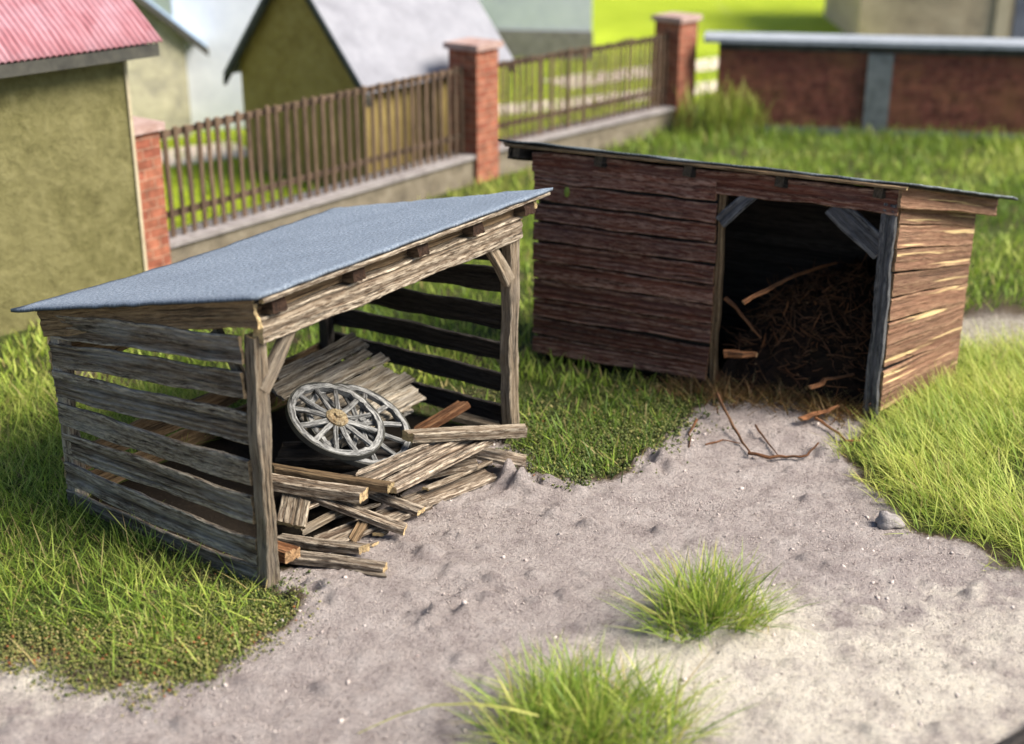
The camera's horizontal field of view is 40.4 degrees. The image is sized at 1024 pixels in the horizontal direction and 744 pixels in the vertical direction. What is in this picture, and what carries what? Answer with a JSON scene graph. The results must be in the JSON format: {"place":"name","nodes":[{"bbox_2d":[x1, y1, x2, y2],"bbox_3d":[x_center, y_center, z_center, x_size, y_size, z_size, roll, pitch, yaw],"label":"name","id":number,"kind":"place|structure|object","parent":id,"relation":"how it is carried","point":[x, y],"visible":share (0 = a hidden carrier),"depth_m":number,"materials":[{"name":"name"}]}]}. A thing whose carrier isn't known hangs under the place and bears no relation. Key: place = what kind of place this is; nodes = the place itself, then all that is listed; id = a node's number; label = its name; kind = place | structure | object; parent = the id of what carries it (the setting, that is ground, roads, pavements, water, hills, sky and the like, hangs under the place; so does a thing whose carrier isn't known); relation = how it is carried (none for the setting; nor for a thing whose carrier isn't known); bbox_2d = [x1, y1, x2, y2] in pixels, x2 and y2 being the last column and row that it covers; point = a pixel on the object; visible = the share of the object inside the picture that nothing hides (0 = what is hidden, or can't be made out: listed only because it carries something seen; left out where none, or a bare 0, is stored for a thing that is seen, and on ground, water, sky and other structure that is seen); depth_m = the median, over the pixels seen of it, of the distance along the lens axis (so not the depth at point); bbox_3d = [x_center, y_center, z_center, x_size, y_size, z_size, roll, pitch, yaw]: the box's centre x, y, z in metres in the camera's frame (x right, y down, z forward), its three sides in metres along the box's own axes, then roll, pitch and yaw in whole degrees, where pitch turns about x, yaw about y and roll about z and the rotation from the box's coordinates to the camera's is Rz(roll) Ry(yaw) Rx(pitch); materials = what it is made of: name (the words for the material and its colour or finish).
{"place":"outdoors","nodes":[
{"label":"outdoors","id":0,"kind":"place"},
{"bbox_2d":[0,358,318,692],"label":"grass","id":1,"kind":"structure","parent":0,"point":[31,454],"depth_m":13.60,"materials":[{"name":"green plant"}]},
{"bbox_2d":[161,141,246,166],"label":"path","id":2,"kind":"structure","parent":0,"point":[193,148],"depth_m":30.44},
{"bbox_2d":[160,51,717,227],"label":"grass","id":3,"kind":"structure","parent":0,"point":[284,189],"depth_m":34.47,"materials":[{"name":"green plant"}]},
{"bbox_2d":[0,0,1023,743],"bbox_3d":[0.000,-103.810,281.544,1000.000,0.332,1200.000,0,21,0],"label":"ground","id":4,"kind":"structure","parent":0,"point":[586,564],"depth_m":13.09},
{"bbox_2d":[0,0,162,335],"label":"olive house","id":5,"kind":"structure","parent":4,"relation":"on","point":[71,218],"depth_m":19.62,"materials":[{"name":"green paint"}]},
{"bbox_2d":[133,116,170,269],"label":"brick pillar","id":6,"kind":"structure","parent":4,"relation":"on","point":[150,175],"depth_m":21.19,"materials":[{"name":"red brick"}]},
{"bbox_2d":[0,545,329,721],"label":"moss","id":7,"kind":"object","parent":4,"relation":"on","point":[66,643],"visible":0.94,"depth_m":12.10,"materials":[{"name":"green plant"}]},
{"bbox_2d":[127,0,208,139],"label":"pale house","id":8,"kind":"structure","parent":4,"relation":"on","point":[159,88],"depth_m":31.23,"materials":[{"name":"beige paint"}]},
{"bbox_2d":[171,0,259,130],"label":"white house","id":9,"kind":"structure","parent":4,"relation":"on","point":[218,27],"depth_m":32.07,"materials":[{"name":"white paint"}]},
{"bbox_2d":[10,188,552,588],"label":"open shed","id":10,"kind":"structure","parent":4,"relation":"on","point":[328,270],"depth_m":13.72,"materials":[{"name":"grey wood"}]},
{"bbox_2d":[168,151,475,263],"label":"plinth wall","id":11,"kind":"structure","parent":4,"relation":"on","point":[432,178],"depth_m":24.79,"materials":[{"name":"grey concrete"}]},
{"bbox_2d":[159,67,463,236],"bbox_3d":[-3.279,-4.031,24.497,0.117,1.768,7.860,15,26,33],"label":"picket fence","id":12,"kind":"object","parent":11,"relation":"on","point":[193,207],"visible":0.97,"depth_m":24.12,"materials":[{"name":"brown wood"}]},
{"bbox_2d":[279,550,387,572],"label":"loose board","id":13,"kind":"object","parent":4,"relation":"on","point":[320,559],"visible":0.83,"depth_m":13.41,"materials":[{"name":"brown wood"}]},
{"bbox_2d":[278,541,299,563],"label":"loose board","id":14,"kind":"object","parent":13,"relation":"on","point":[287,553],"visible":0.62,"depth_m":13.38,"materials":[{"name":"orange wood"}]},
{"bbox_2d":[331,541,378,554],"bbox_3d":[-1.551,1.749,13.768,0.514,0.044,0.060,-9,23,-21],"label":"splinter","id":15,"kind":"object","parent":4,"relation":"on","point":[373,544],"visible":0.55,"depth_m":13.82,"materials":[{"name":"brown wood"}]},
{"bbox_2d":[349,520,370,541],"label":"loose board","id":16,"kind":"object","parent":4,"relation":"on","point":[360,528],"visible":0.77,"depth_m":13.95,"materials":[{"name":"beige wood"}]},
{"bbox_2d":[310,497,406,535],"bbox_3d":[-1.561,1.426,14.116,1.078,0.285,0.155,8,23,19],"label":"loose board","id":17,"kind":"object","parent":16,"relation":"on","point":[385,522],"visible":0.91,"depth_m":14.06,"materials":[{"name":"brown wood"}]},
{"bbox_2d":[272,473,367,503],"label":"loose board","id":18,"kind":"object","parent":17,"relation":"on","point":[285,484],"visible":0.89,"depth_m":14.12,"materials":[{"name":"brown wood"}]},
{"bbox_2d":[295,461,426,500],"bbox_3d":[-1.657,1.182,14.798,1.607,0.233,0.466,-7,22,-17],"label":"loose board","id":19,"kind":"object","parent":4,"relation":"on","point":[353,473],"visible":0.03,"depth_m":14.90,"materials":[{"name":"brown wood"}]},
{"bbox_2d":[275,441,402,465],"bbox_3d":[-1.910,0.890,15.200,1.389,0.183,0.517,3,22,9],"label":"loose board","id":20,"kind":"object","parent":19,"relation":"on","point":[296,453],"visible":0.47,"depth_m":15.11,"materials":[{"name":"brown wood"}]},
{"bbox_2d":[271,332,425,447],"bbox_3d":[-1.939,0.209,15.878,1.451,0.624,1.763,16,27,35],"label":"board panel","id":21,"kind":"object","parent":20,"relation":"on","point":[387,383],"visible":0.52,"depth_m":16.04,"materials":[{"name":"grey wood"}]},
{"bbox_2d":[303,383,411,467],"bbox_3d":[-1.658,0.575,15.024,1.140,0.664,1.202,0,21,0],"label":"cart wheel","id":22,"kind":"object","parent":20,"relation":"on","point":[401,422],"visible":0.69,"depth_m":15.08,"materials":[{"name":"grey wood"}]},
{"bbox_2d":[285,382,384,459],"bbox_3d":[-1.874,0.514,14.798,1.022,0.600,1.077,0,21,0],"label":"cart wheel","id":23,"kind":"object","parent":22,"relation":"on","point":[336,420],"visible":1,"depth_m":14.73,"materials":[{"name":"grey wood"}]},
{"bbox_2d":[425,454,477,480],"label":"loose board","id":24,"kind":"object","parent":19,"relation":"on","point":[468,463],"visible":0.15,"depth_m":15.08,"materials":[{"name":"brown wood"}]},
{"bbox_2d":[223,0,512,184],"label":"ochre house","id":25,"kind":"structure","parent":4,"relation":"on","point":[287,51],"depth_m":27.37,"materials":[{"name":"yellow paint"}]},
{"bbox_2d":[349,569,386,577],"bbox_3d":[-1.401,1.913,13.350,0.462,0.043,0.077,7,23,18],"label":"splinter","id":26,"kind":"object","parent":4,"relation":"on","point":[383,574],"visible":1,"depth_m":13.30,"materials":[{"name":"grey wood"}]},
{"bbox_2d":[151,0,592,59],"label":"white house","id":27,"kind":"structure","parent":4,"relation":"on","point":[525,28],"depth_m":42.33,"materials":[{"name":"white paint"}]},
{"bbox_2d":[313,495,432,540],"bbox_3d":[-1.421,1.540,14.221,1.424,0.065,0.312,-18,28,-39],"label":"loose board","id":28,"kind":"object","parent":4,"relation":"on","point":[342,532],"visible":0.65,"depth_m":14.14,"materials":[{"name":"brown wood"}]},
{"bbox_2d":[277,533,369,554],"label":"loose board","id":29,"kind":"object","parent":28,"relation":"on","point":[329,545],"visible":0.94,"depth_m":13.66,"materials":[{"name":"brown wood"}]},
{"bbox_2d":[300,498,368,535],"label":"loose board","id":30,"kind":"object","parent":28,"relation":"on","point":[321,521],"visible":0.64,"depth_m":14.05,"materials":[{"name":"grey wood"}]},
{"bbox_2d":[276,493,309,528],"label":"loose board","id":31,"kind":"object","parent":30,"relation":"on","point":[293,511],"visible":0.98,"depth_m":14.04,"materials":[{"name":"brown wood"}]},
{"bbox_2d":[309,503,319,509],"bbox_3d":[-1.816,1.286,14.274,0.621,0.102,0.059,-13,25,-30],"label":"splinter","id":32,"kind":"object","parent":31,"relation":"on","point":[313,505],"visible":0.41,"depth_m":14.14,"materials":[{"name":"brown wood"}]},
{"bbox_2d":[334,503,380,519],"bbox_3d":[-1.646,1.439,14.267,0.632,0.098,0.072,-10,24,-23],"label":"splinter","id":33,"kind":"object","parent":30,"relation":"on","point":[371,506],"visible":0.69,"depth_m":14.32,"materials":[{"name":"brown wood"}]},
{"bbox_2d":[368,491,425,515],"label":"loose board","id":34,"kind":"object","parent":28,"relation":"on","point":[407,506],"visible":0.91,"depth_m":14.40,"materials":[{"name":"brown wood"}]},
{"bbox_2d":[384,439,493,493],"bbox_3d":[-0.780,0.961,14.776,0.272,0.139,1.604,18,28,38],"label":"loose board","id":35,"kind":"object","parent":34,"relation":"on","point":[417,473],"visible":0.94,"depth_m":14.69,"materials":[{"name":"brown wood"}]},
{"bbox_2d":[272,463,394,493],"bbox_3d":[-1.871,1.091,14.337,1.366,0.165,0.130,5,22,13],"label":"loose board","id":36,"kind":"object","parent":35,"relation":"on","point":[380,486],"visible":0.95,"depth_m":14.29,"materials":[{"name":"beige wood"}]},
{"bbox_2d":[357,441,462,485],"bbox_3d":[-1.076,0.930,14.746,1.846,0.204,0.190,-19,28,-39],"label":"loose board","id":37,"kind":"object","parent":35,"relation":"on","point":[388,469],"visible":0.7,"depth_m":14.69,"materials":[{"name":"brown wood"}]},
{"bbox_2d":[356,444,428,475],"bbox_3d":[-1.265,0.916,14.618,1.003,0.057,0.076,-19,29,-40],"label":"wooden plank","id":38,"kind":"object","parent":37,"relation":"on","point":[388,460],"visible":1,"depth_m":14.58,"materials":[{"name":"brown wood"}]},
{"bbox_2d":[402,424,526,442],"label":"loose board","id":39,"kind":"object","parent":37,"relation":"on","point":[463,433],"visible":1,"depth_m":15.03,"materials":[{"name":"brown wood"}]},
{"bbox_2d":[372,529,388,536],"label":"loose board","id":40,"kind":"object","parent":4,"relation":"on","point":[381,532],"visible":0.82,"depth_m":14.04,"materials":[{"name":"brown wood"}]},
{"bbox_2d":[414,401,470,428],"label":"loose board","id":41,"kind":"object","parent":4,"relation":"on","point":[448,413],"visible":0.84,"depth_m":15.48,"materials":[{"name":"brown wood"}]},
{"bbox_2d":[359,703,538,732],"bbox_3d":[-0.499,2.694,10.824,1.438,0.396,0.134,4,22,10],"label":"grass stalk","id":42,"kind":"object","parent":4,"relation":"on","point":[503,707],"depth_m":10.73,"materials":[{"name":"plant"}]},
{"bbox_2d":[401,468,497,504],"bbox_3d":[-0.685,1.258,14.941,1.161,0.077,0.316,-18,28,-38],"label":"loose board","id":43,"kind":"object","parent":4,"relation":"on","point":[468,482],"visible":0.85,"depth_m":14.94,"materials":[{"name":"brown wood"}]},
{"bbox_2d":[422,460,492,490],"bbox_3d":[-0.580,1.115,15.031,0.951,0.068,0.090,-19,28,-39],"label":"wooden plank","id":44,"kind":"object","parent":43,"relation":"on","point":[442,482],"visible":1,"depth_m":14.95,"materials":[{"name":"brown wood"}]},
{"bbox_2d":[443,37,502,183],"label":"brick pillar","id":45,"kind":"structure","parent":4,"relation":"on","point":[476,59],"depth_m":27.41,"materials":[{"name":"red brick"}]},
{"bbox_2d":[452,412,499,425],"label":"loose board","id":46,"kind":"object","parent":4,"relation":"on","point":[468,419],"visible":0.67,"depth_m":16.18,"materials":[{"name":"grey wood"}]},
{"bbox_2d":[475,447,526,467],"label":"loose board","id":47,"kind":"object","parent":4,"relation":"on","point":[498,456],"visible":0.5,"depth_m":15.36,"materials":[{"name":"brown wood"}]},
{"bbox_2d":[0,112,1023,386],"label":"grass","id":48,"kind":"structure","parent":4,"relation":"on","point":[668,144],"depth_m":28.18,"materials":[{"name":"green plant"}]},
{"bbox_2d":[3,400,1023,743],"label":"pebbles","id":49,"kind":"object","parent":4,"relation":"on","point":[463,602],"visible":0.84,"depth_m":12.76,"materials":[{"name":"grey stone"}]},
{"bbox_2d":[411,321,740,491],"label":"grass","id":50,"kind":"structure","parent":4,"relation":"on","point":[589,432],"depth_m":16.63,"materials":[{"name":"green plant"}]},
{"bbox_2d":[499,104,675,174],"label":"plinth wall","id":51,"kind":"structure","parent":4,"relation":"on","point":[599,133],"depth_m":30.62,"materials":[{"name":"grey concrete"}]},
{"bbox_2d":[498,30,668,143],"bbox_3d":[1.529,-6.205,30.067,0.111,1.728,6.077,19,28,39],"label":"picket fence","id":52,"kind":"object","parent":51,"relation":"on","point":[569,109],"visible":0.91,"depth_m":30.01,"materials":[{"name":"brown wood"}]},
{"bbox_2d":[440,628,767,743],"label":"grass tuft","id":53,"kind":"object","parent":4,"relation":"on","point":[555,698],"visible":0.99,"depth_m":10.99,"materials":[{"name":"green plant"}]},
{"bbox_2d":[651,12,701,131],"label":"brick pillar","id":54,"kind":"structure","parent":4,"relation":"on","point":[681,27],"depth_m":32.06,"materials":[{"name":"red brick"}]},
{"bbox_2d":[688,418,697,447],"bbox_3d":[2.091,0.712,16.260,0.073,0.110,0.637,6,22,15],"label":"twig","id":55,"kind":"object","parent":4,"relation":"on","point":[694,424],"visible":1,"depth_m":16.34,"materials":[{"name":"brown wood"}]},
{"bbox_2d":[591,535,829,653],"bbox_3d":[1.812,1.965,12.380,2.194,0.680,2.060,12,25,28],"label":"grass tuft","id":56,"kind":"object","parent":4,"relation":"on","point":[705,599],"visible":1,"depth_m":12.40,"materials":[{"name":"green plant"}]},
{"bbox_2d":[705,439,740,445],"bbox_3d":[2.428,0.812,16.108,0.421,0.027,0.130,-2,22,-5],"label":"twig","id":57,"kind":"object","parent":4,"relation":"on","point":[719,441],"visible":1,"depth_m":16.10,"materials":[{"name":"brown wood"}]},
{"bbox_2d":[672,76,774,136],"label":"weeds","id":58,"kind":"object","parent":4,"relation":"on","point":[710,113],"visible":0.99,"depth_m":31.96,"materials":[{"name":"green plant"}]},
{"bbox_2d":[716,392,750,451],"bbox_3d":[2.609,0.591,16.376,0.056,0.239,1.305,-3,22,-9],"label":"stick","id":59,"kind":"object","parent":4,"relation":"on","point":[728,416],"visible":1,"depth_m":16.52,"materials":[{"name":"brown wood"}]},
{"bbox_2d":[498,139,1017,421],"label":"closed shed","id":60,"kind":"structure","parent":4,"relation":"on","point":[647,263],"depth_m":17.45,"materials":[{"name":"brown wood"}]},
{"bbox_2d":[564,187,569,196],"bbox_3d":[0.696,-2.277,17.623,0.070,0.133,0.020,0,21,0],"label":"leaf","id":61,"kind":"object","parent":60,"relation":"attached to","point":[566,192],"visible":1,"depth_m":17.62,"materials":[{"name":"green plant"}]},
{"bbox_2d":[723,349,757,358],"bbox_3d":[2.811,-0.213,17.141,0.420,0.130,0.146,5,22,12],"label":"stick","id":62,"kind":"object","parent":60,"relation":"on","point":[733,353],"visible":1,"depth_m":17.10,"materials":[{"name":"brown wood"}]},
{"bbox_2d":[634,363,890,428],"bbox_3d":[3.177,0.192,17.382,3.388,0.414,2.028,6,22,16],"label":"straw","id":63,"kind":"object","parent":4,"relation":"on","point":[764,393],"visible":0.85,"depth_m":17.26,"materials":[{"name":"plant"}]},
{"bbox_2d":[797,405,840,420],"bbox_3d":[3.694,0.495,16.688,0.585,0.090,0.123,-10,24,-24],"label":"bark piece","id":64,"kind":"object","parent":63,"relation":"on","point":[810,415],"visible":0.98,"depth_m":16.64,"materials":[{"name":"brown wood"}]},
{"bbox_2d":[755,424,777,454],"bbox_3d":[2.947,0.784,16.112,0.034,0.065,0.778,-4,22,-9],"label":"twig","id":65,"kind":"object","parent":4,"relation":"on","point":[760,432],"visible":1,"depth_m":16.19,"materials":[{"name":"brown wood"}]},
{"bbox_2d":[748,442,818,458],"bbox_3d":[3.118,0.918,15.796,0.883,0.085,0.229,-5,22,-12],"label":"twig","id":66,"kind":"object","parent":4,"relation":"on","point":[777,456],"visible":1,"depth_m":15.73,"materials":[{"name":"brown wood"}]},
{"bbox_2d":[710,253,917,414],"bbox_3d":[3.960,-0.684,17.501,2.618,1.835,2.143,11,24,27],"label":"brushwood","id":67,"kind":"object","parent":4,"relation":"on","point":[854,281],"visible":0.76,"depth_m":17.46,"materials":[{"name":"brown wood"}]},
{"bbox_2d":[723,296,761,338],"bbox_3d":[2.862,-0.677,17.258,0.576,0.430,0.061,19,29,40],"label":"stick","id":68,"kind":"object","parent":67,"relation":"on","point":[733,305],"visible":1,"depth_m":17.24,"materials":[{"name":"brown wood"}]},
{"bbox_2d":[742,262,836,304],"bbox_3d":[3.478,-1.097,17.188,1.769,0.215,0.139,-17,27,-37],"label":"stick","id":69,"kind":"object","parent":67,"relation":"on","point":[745,301],"visible":1,"depth_m":17.01,"materials":[{"name":"brown wood"}]},
{"bbox_2d":[716,277,870,413],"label":"bark chips","id":70,"kind":"object","parent":67,"relation":"on","point":[785,311],"visible":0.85,"depth_m":17.38,"materials":[{"name":"brown wood"}]},
{"bbox_2d":[808,373,854,389],"bbox_3d":[3.877,0.102,16.937,0.616,0.122,0.139,-9,23,-21],"label":"bark piece","id":71,"kind":"object","parent":67,"relation":"on","point":[822,382],"visible":1,"depth_m":16.91,"materials":[{"name":"brown wood"}]},
{"bbox_2d":[814,416,860,441],"bbox_3d":[3.787,0.686,16.369,0.166,0.086,0.704,-16,26,-34],"label":"twig","id":72,"kind":"object","parent":4,"relation":"on","point":[823,423],"visible":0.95,"depth_m":16.45,"materials":[{"name":"brown wood"}]},
{"bbox_2d":[704,31,1023,141],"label":"brick wall","id":73,"kind":"structure","parent":4,"relation":"on","point":[877,81],"depth_m":31.62,"materials":[{"name":"red brick"}]},
{"bbox_2d":[875,511,904,529],"bbox_3d":[3.876,1.525,14.268,0.283,0.193,0.209,0,21,0],"label":"stone","id":74,"kind":"object","parent":4,"relation":"on","point":[884,520],"visible":1,"depth_m":14.20,"materials":[{"name":"grey stone"}]},
{"bbox_2d":[824,0,1023,37],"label":"beige house","id":75,"kind":"structure","parent":4,"relation":"on","point":[979,18],"depth_m":45.32,"materials":[{"name":"beige paint"}]},
{"bbox_2d":[1011,0,1023,37],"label":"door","id":76,"kind":"structure","parent":75,"relation":"in","point":[1018,21],"depth_m":45.17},
{"bbox_2d":[996,727,1023,743],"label":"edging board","id":77,"kind":"object","parent":4,"relation":"on","point":[1017,737],"visible":1,"depth_m":10.79,"materials":[{"name":"grey wood"}]},
{"bbox_2d":[499,81,716,114],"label":"path","id":78,"kind":"structure","parent":0,"point":[698,90],"depth_m":36.30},
{"bbox_2d":[540,57,718,87],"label":"path","id":79,"kind":"structure","parent":0,"point":[714,66],"depth_m":40.08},
{"bbox_2d":[819,317,1023,570],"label":"grass","id":80,"kind":"structure","parent":0,"point":[989,410],"depth_m":15.86,"materials":[{"name":"green plant"}]}
]}

